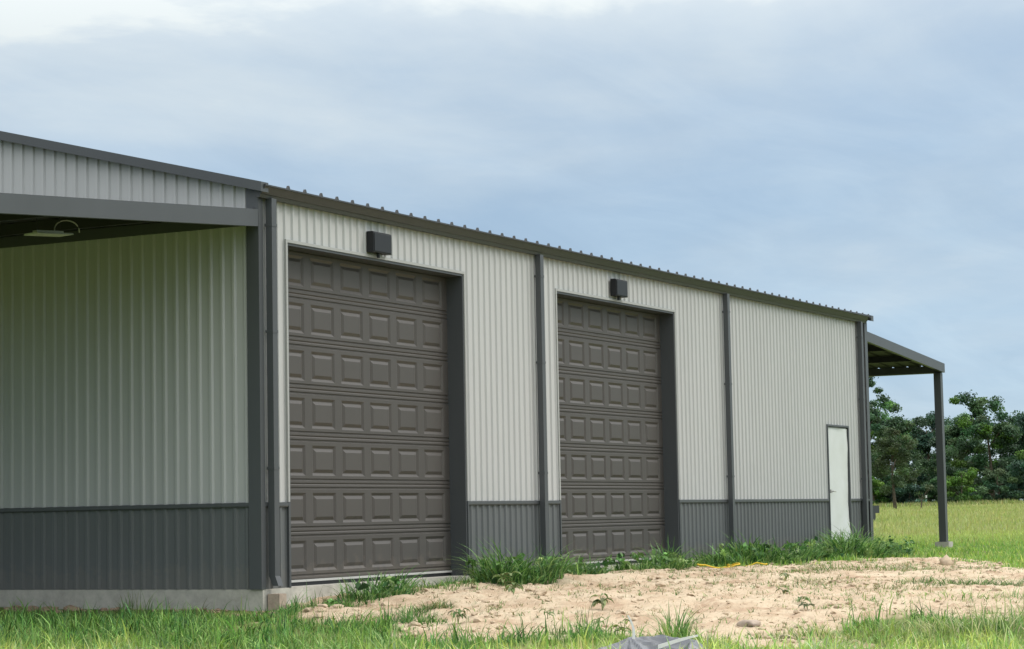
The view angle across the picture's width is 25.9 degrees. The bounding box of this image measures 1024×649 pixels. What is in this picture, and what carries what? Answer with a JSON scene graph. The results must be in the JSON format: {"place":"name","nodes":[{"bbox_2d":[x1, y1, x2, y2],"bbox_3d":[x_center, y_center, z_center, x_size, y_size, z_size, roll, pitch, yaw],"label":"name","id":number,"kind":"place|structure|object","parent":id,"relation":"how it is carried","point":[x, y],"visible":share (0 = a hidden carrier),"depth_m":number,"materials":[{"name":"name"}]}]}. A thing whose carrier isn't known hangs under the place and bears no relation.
{"place":"outdoors","nodes":[
{"label":"outdoors","id":0,"kind":"place"},
{"bbox_2d":[0,507,1023,648],"bbox_3d":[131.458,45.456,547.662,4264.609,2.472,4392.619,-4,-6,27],"label":"ground","id":1,"kind":"structure","parent":0,"point":[626,604],"depth_m":22.17,"materials":[{"name":"soil"}]},
{"bbox_2d":[115,590,157,617],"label":"grass clump","id":2,"kind":"object","parent":1,"relation":"on","point":[136,607],"visible":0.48,"depth_m":22.43,"materials":[{"name":"green plant"}]},
{"bbox_2d":[3,605,276,615],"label":"soil clods","id":3,"kind":"object","parent":1,"relation":"on","point":[72,607],"visible":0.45,"depth_m":23.38,"materials":[{"name":"brown soil"}]},
{"bbox_2d":[322,566,427,607],"bbox_3d":[-1.426,2.744,23.463,1.250,0.454,2.192,-4,-6,27],"label":"grass clump","id":4,"kind":"object","parent":1,"relation":"on","point":[379,590],"visible":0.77,"depth_m":23.27,"materials":[{"name":"green plant"}]},
{"bbox_2d":[378,599,448,626],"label":"grass clump","id":5,"kind":"object","parent":1,"relation":"on","point":[411,614],"visible":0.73,"depth_m":21.02,"materials":[{"name":"green plant"}]},
{"bbox_2d":[407,598,463,610],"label":"grass clump","id":6,"kind":"object","parent":1,"relation":"on","point":[436,603],"visible":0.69,"depth_m":21.56,"materials":[{"name":"green plant"}]},
{"bbox_2d":[409,574,480,589],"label":"grass clump","id":7,"kind":"object","parent":1,"relation":"on","point":[444,584],"visible":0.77,"depth_m":24.58,"materials":[{"name":"green plant"}]},
{"bbox_2d":[447,608,470,623],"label":"weed plant","id":8,"kind":"object","parent":1,"relation":"on","point":[459,612],"visible":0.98,"depth_m":20.54,"materials":[{"name":"green plant"}]},
{"bbox_2d":[467,578,477,587],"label":"weed plant","id":9,"kind":"object","parent":1,"relation":"on","point":[471,580],"visible":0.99,"depth_m":24.43,"materials":[{"name":"green plant"}]},
{"bbox_2d":[0,131,952,610],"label":"metal building","id":10,"kind":"structure","parent":1,"relation":"on","point":[230,391],"depth_m":24.72,"materials":[{"name":"paint"}]},
{"bbox_2d":[24,217,79,236],"bbox_3d":[-4.289,-0.972,20.945,0.224,0.270,0.580,-5,-4,42],"label":"light","id":11,"kind":"object","parent":10,"relation":"hanging from","point":[49,233],"visible":0.94,"depth_m":20.86,"materials":[{"name":"grey metal"}]},
{"bbox_2d":[284,239,469,587],"bbox_3d":[-1.570,1.050,24.928,0.320,3.622,3.878,-4,-6,27],"label":"overhead door","id":12,"kind":"structure","parent":10,"relation":"in","point":[376,370],"depth_m":25.09,"materials":[{"name":"paint"}]},
{"bbox_2d":[366,231,391,257],"bbox_3d":[-1.484,-0.884,24.909,0.104,0.285,0.400,-4,-6,27],"label":"wall light","id":13,"kind":"object","parent":10,"relation":"attached to","point":[378,243],"visible":1,"depth_m":24.82,"materials":[{"name":"black metal"}]},
{"bbox_2d":[555,288,681,566],"bbox_3d":[1.362,1.474,30.513,0.320,3.622,3.883,-4,-6,27],"label":"overhead door","id":14,"kind":"structure","parent":10,"relation":"in","point":[617,401],"depth_m":30.81,"materials":[{"name":"paint"}]},
{"bbox_2d":[610,278,627,299],"bbox_3d":[1.468,-0.473,30.533,0.104,0.285,0.370,-4,-6,27],"label":"wall light","id":15,"kind":"object","parent":10,"relation":"attached to","point":[619,288],"visible":1,"depth_m":30.43,"materials":[{"name":"black metal"}]},
{"bbox_2d":[826,424,851,542],"bbox_3d":[5.602,2.797,38.206,0.154,2.141,1.098,-4,-6,27],"label":"entry door","id":16,"kind":"structure","parent":10,"relation":"in","point":[838,449],"depth_m":38.28,"materials":[{"name":"white paint"}]},
{"bbox_2d":[491,571,520,588],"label":"weed plant","id":17,"kind":"object","parent":1,"relation":"on","point":[503,574],"visible":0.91,"depth_m":23.83,"materials":[{"name":"green plant"}]},
{"bbox_2d":[505,582,523,593],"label":"weed plant","id":18,"kind":"object","parent":1,"relation":"on","point":[513,586],"visible":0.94,"depth_m":23.12,"materials":[{"name":"green plant"}]},
{"bbox_2d":[446,536,598,585],"bbox_3d":[-0.058,2.729,26.035,2.236,0.711,2.536,-4,-6,27],"label":"grass clump","id":19,"kind":"object","parent":1,"relation":"on","point":[488,571],"visible":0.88,"depth_m":25.72,"materials":[{"name":"green plant"}]},
{"bbox_2d":[539,608,555,618],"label":"weed plant","id":20,"kind":"object","parent":1,"relation":"on","point":[550,612],"visible":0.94,"depth_m":20.84,"materials":[{"name":"green plant"}]},
{"bbox_2d":[532,546,617,574],"bbox_3d":[0.670,2.932,27.614,1.707,0.462,1.781,0,-5,-14],"label":"grass clump","id":21,"kind":"object","parent":1,"relation":"on","point":[576,569],"visible":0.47,"depth_m":27.73,"materials":[{"name":"green plant"}]},
{"bbox_2d":[592,617,603,626],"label":"weed plant","id":22,"kind":"object","parent":1,"relation":"on","point":[597,620],"visible":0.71,"depth_m":19.83,"materials":[{"name":"green plant"}]},
{"bbox_2d":[589,593,613,609],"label":"weed plant","id":23,"kind":"object","parent":1,"relation":"on","point":[602,601],"visible":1,"depth_m":21.57,"materials":[{"name":"green plant"}]},
{"bbox_2d":[612,618,630,635],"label":"weed plant","id":24,"kind":"object","parent":1,"relation":"on","point":[621,628],"visible":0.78,"depth_m":19.02,"materials":[{"name":"green plant"}]},
{"bbox_2d":[598,615,702,648],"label":"plastic sheet","id":25,"kind":"object","parent":1,"relation":"on","point":[649,642],"visible":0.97,"depth_m":17.02,"materials":[{"name":"plastic"}]},
{"bbox_2d":[609,538,706,570],"bbox_3d":[1.923,3.051,29.675,1.638,0.546,2.354,-4,-6,27],"label":"grass clump","id":26,"kind":"object","parent":1,"relation":"on","point":[671,558],"visible":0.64,"depth_m":29.65,"materials":[{"name":"green plant"}]},
{"bbox_2d":[298,556,1023,647],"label":"sand sprouts","id":27,"kind":"object","parent":1,"relation":"on","point":[784,586],"visible":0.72,"depth_m":24.14,"materials":[{"name":"green plant"}]},
{"bbox_2d":[304,559,1023,645],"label":"sand clods","id":28,"kind":"object","parent":1,"relation":"on","point":[544,593],"visible":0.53,"depth_m":22.42,"materials":[{"name":"beige sand"}]},
{"bbox_2d":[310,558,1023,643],"bbox_3d":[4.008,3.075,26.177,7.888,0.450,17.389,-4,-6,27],"label":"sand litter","id":29,"kind":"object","parent":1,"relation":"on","point":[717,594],"visible":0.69,"depth_m":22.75,"materials":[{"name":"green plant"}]},
{"bbox_2d":[646,599,708,638],"bbox_3d":[1.392,2.481,18.638,0.672,0.429,0.718,3,-6,-39],"label":"grass clump","id":30,"kind":"object","parent":1,"relation":"on","point":[683,629],"visible":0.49,"depth_m":18.61,"materials":[{"name":"green plant"}]},
{"bbox_2d":[697,562,766,567],"bbox_3d":[2.985,3.288,30.387,0.348,0.089,1.409,-5,-6,37],"label":"yellow cord","id":31,"kind":"object","parent":1,"relation":"on","point":[737,563],"visible":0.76,"depth_m":30.20,"materials":[{"name":"plastic"}]},
{"bbox_2d":[736,620,760,626],"bbox_3d":[2.103,2.663,19.758,0.184,0.088,0.209,4,-7,-44],"label":"stone","id":32,"kind":"object","parent":1,"relation":"on","point":[753,623],"visible":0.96,"depth_m":19.70,"materials":[{"name":"beige stone"}]},
{"bbox_2d":[679,531,838,566],"bbox_3d":[3.745,3.298,33.060,2.006,0.613,4.694,-4,-6,27],"label":"grass clump","id":33,"kind":"object","parent":1,"relation":"on","point":[753,552],"visible":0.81,"depth_m":32.25,"materials":[{"name":"green plant"}]},
{"bbox_2d":[779,573,790,579],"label":"weed plant","id":34,"kind":"object","parent":1,"relation":"on","point":[785,574],"visible":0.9,"depth_m":26.55,"materials":[{"name":"green plant"}]},
{"bbox_2d":[775,634,807,639],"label":"grass clump","id":35,"kind":"object","parent":1,"relation":"on","point":[789,636],"visible":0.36,"depth_m":18.78,"materials":[{"name":"green plant"}]},
{"bbox_2d":[797,596,810,602],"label":"weed plant","id":36,"kind":"object","parent":1,"relation":"on","point":[805,598],"visible":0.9,"depth_m":22.00,"materials":[{"name":"green plant"}]},
{"bbox_2d":[798,602,815,609],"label":"weed plant","id":37,"kind":"object","parent":1,"relation":"on","point":[806,605],"visible":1,"depth_m":20.71,"materials":[{"name":"green plant"}]},
{"bbox_2d":[775,575,870,584],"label":"grass clump","id":38,"kind":"object","parent":1,"relation":"on","point":[807,580],"visible":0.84,"depth_m":25.98,"materials":[{"name":"green plant"}]},
{"bbox_2d":[743,620,940,643],"bbox_3d":[2.772,2.604,18.945,1.749,0.238,0.656,-2,-5,6],"label":"grass clump","id":39,"kind":"object","parent":1,"relation":"on","point":[798,631],"visible":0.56,"depth_m":18.97,"materials":[{"name":"green plant"}]},
{"bbox_2d":[781,521,918,559],"bbox_3d":[5.563,3.503,36.315,2.391,0.730,5.460,-4,-6,27],"label":"grass clump","id":40,"kind":"object","parent":1,"relation":"on","point":[857,545],"visible":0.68,"depth_m":35.71,"materials":[{"name":"green plant"}]},
{"bbox_2d":[785,603,926,611],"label":"grass clump","id":41,"kind":"object","parent":1,"relation":"on","point":[848,607],"visible":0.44,"depth_m":21.03,"materials":[{"name":"green plant"}]},
{"bbox_2d":[873,506,878,520],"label":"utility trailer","id":42,"kind":"object","parent":1,"relation":"on","point":[875,509],"visible":0.11,"depth_m":88.76,"materials":[{"name":"grey metal"}]},
{"bbox_2d":[872,476,889,503],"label":"bush","id":43,"kind":"object","parent":1,"relation":"on","point":[876,483],"visible":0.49,"depth_m":182.94,"materials":[{"name":"green plant"}]},
{"bbox_2d":[869,377,898,475],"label":"oak tree","id":44,"kind":"object","parent":1,"relation":"on","point":[876,414],"visible":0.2,"depth_m":187.41,"materials":[{"name":"green plant"}]},
{"bbox_2d":[877,469,916,503],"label":"bush","id":45,"kind":"object","parent":1,"relation":"on","point":[890,497],"visible":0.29,"depth_m":184.39,"materials":[{"name":"green plant"}]},
{"bbox_2d":[871,427,923,508],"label":"sapling","id":46,"kind":"object","parent":1,"relation":"on","point":[890,446],"visible":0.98,"depth_m":147.28,"materials":[{"name":"green plant"}]},
{"bbox_2d":[777,560,1022,572],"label":"grass clump","id":47,"kind":"object","parent":1,"relation":"on","point":[815,568],"visible":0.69,"depth_m":28.59,"materials":[{"name":"green plant"}]},
{"bbox_2d":[870,400,932,481],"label":"oak tree","id":48,"kind":"object","parent":1,"relation":"on","point":[898,422],"visible":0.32,"depth_m":192.63,"materials":[{"name":"green plant"}]},
{"bbox_2d":[882,416,928,500],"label":"oak tree","id":49,"kind":"object","parent":1,"relation":"on","point":[912,451],"visible":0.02,"depth_m":211.31,"materials":[{"name":"green plant"}]},
{"bbox_2d":[889,461,926,502],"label":"bush","id":50,"kind":"object","parent":1,"relation":"on","point":[922,478],"visible":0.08,"depth_m":191.03,"materials":[{"name":"green plant"}]},
{"bbox_2d":[847,582,970,590],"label":"grass clump","id":51,"kind":"object","parent":1,"relation":"on","point":[877,587],"visible":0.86,"depth_m":23.91,"materials":[{"name":"green plant"}]},
{"bbox_2d":[895,479,924,502],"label":"bush","id":52,"kind":"object","parent":1,"relation":"on","point":[910,491],"visible":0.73,"depth_m":182.17,"materials":[{"name":"green plant"}]},
{"bbox_2d":[807,590,1023,647],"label":"grass clump","id":53,"kind":"object","parent":1,"relation":"on","point":[978,621],"visible":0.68,"depth_m":18.94,"materials":[{"name":"green plant"}]},
{"bbox_2d":[916,486,930,507],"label":"dead sapling","id":54,"kind":"object","parent":1,"relation":"on","point":[925,498],"visible":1,"depth_m":147.08,"materials":[{"name":"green plant"}]},
{"bbox_2d":[897,411,951,501],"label":"oak tree","id":55,"kind":"object","parent":1,"relation":"on","point":[923,437],"visible":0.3,"depth_m":200.39,"materials":[{"name":"green plant"}]},
{"bbox_2d":[911,459,962,501],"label":"bush","id":56,"kind":"object","parent":1,"relation":"on","point":[923,465],"visible":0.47,"depth_m":190.91,"materials":[{"name":"green plant"}]},
{"bbox_2d":[861,580,1023,603],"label":"grass clump","id":57,"kind":"object","parent":1,"relation":"on","point":[980,596],"visible":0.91,"depth_m":22.27,"materials":[{"name":"green plant"}]},
{"bbox_2d":[921,474,964,502],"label":"bush","id":58,"kind":"object","parent":1,"relation":"on","point":[932,495],"visible":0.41,"depth_m":182.03,"materials":[{"name":"green plant"}]},
{"bbox_2d":[938,554,953,564],"bbox_3d":[6.195,3.417,31.876,0.192,0.258,0.329,0,-5,-16],"label":"stone","id":59,"kind":"object","parent":1,"relation":"on","point":[945,560],"visible":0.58,"depth_m":31.75,"materials":[{"name":"beige stone"}]},
{"bbox_2d":[875,450,1023,503],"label":"wood","id":60,"kind":"object","parent":1,"relation":"on","point":[924,500],"depth_m":234.95,"materials":[{"name":"green plant"}]},
{"bbox_2d":[923,416,976,502],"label":"oak tree","id":61,"kind":"object","parent":1,"relation":"on","point":[948,420],"visible":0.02,"depth_m":211.31,"materials":[{"name":"green plant"}]},
{"bbox_2d":[927,413,990,492],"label":"oak tree","id":62,"kind":"object","parent":1,"relation":"on","point":[952,434],"visible":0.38,"depth_m":195.63,"materials":[{"name":"green plant"}]},
{"bbox_2d":[896,574,1023,586],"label":"grass clump","id":63,"kind":"object","parent":1,"relation":"on","point":[959,583],"visible":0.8,"depth_m":25.04,"materials":[{"name":"green plant"}]},
{"bbox_2d":[946,467,982,502],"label":"bush","id":64,"kind":"object","parent":1,"relation":"on","point":[963,478],"visible":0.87,"depth_m":179.45,"materials":[{"name":"green plant"}]},
{"bbox_2d":[951,452,997,500],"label":"bush","id":65,"kind":"object","parent":1,"relation":"on","point":[962,469],"visible":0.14,"depth_m":190.43,"materials":[{"name":"green plant"}]},
{"bbox_2d":[945,389,1023,501],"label":"oak tree","id":66,"kind":"object","parent":1,"relation":"on","point":[1003,434],"visible":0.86,"depth_m":184.99,"materials":[{"name":"green plant"}]},
{"bbox_2d":[975,468,1023,501],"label":"bush","id":67,"kind":"object","parent":1,"relation":"on","point":[991,476],"visible":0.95,"depth_m":181.15,"materials":[{"name":"green plant"}]},
{"bbox_2d":[980,410,1023,476],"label":"oak tree","id":68,"kind":"object","parent":1,"relation":"on","point":[1019,416],"visible":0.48,"depth_m":190.57,"materials":[{"name":"green plant"}]},
{"bbox_2d":[982,454,1023,501],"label":"bush","id":69,"kind":"object","parent":1,"relation":"on","point":[1004,468],"visible":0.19,"depth_m":189.60,"materials":[{"name":"green plant"}]},
{"bbox_2d":[983,413,1023,491],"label":"oak tree","id":70,"kind":"object","parent":1,"relation":"on","point":[994,452],"visible":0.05,"depth_m":209.56,"materials":[{"name":"green plant"}]},
{"bbox_2d":[994,460,1023,500],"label":"bush","id":71,"kind":"object","parent":1,"relation":"on","point":[1017,465],"visible":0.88,"depth_m":180.71,"materials":[{"name":"green plant"}]},
{"bbox_2d":[0,570,1023,648],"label":"lawn grass","id":72,"kind":"structure","parent":0,"point":[121,626],"depth_m":18.78,"materials":[{"name":"green plant"}]},
{"bbox_2d":[0,0,1023,499],"label":"sky","id":73,"kind":"structure","parent":0,"point":[866,157],"materials":[{"name":"blue"}]},
{"bbox_2d":[610,528,1023,570],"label":"turf grass","id":74,"kind":"structure","parent":0,"point":[996,556],"depth_m":38.93,"materials":[{"name":"green plant"}]},
{"bbox_2d":[873,502,1023,546],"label":"field grass","id":75,"kind":"structure","parent":0,"point":[1001,512],"depth_m":82.94,"materials":[{"name":"green plant"}]},
{"bbox_2d":[873,498,1023,507],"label":"tall field grass","id":76,"kind":"structure","parent":0,"point":[963,502],"depth_m":172.97,"materials":[{"name":"green plant"}]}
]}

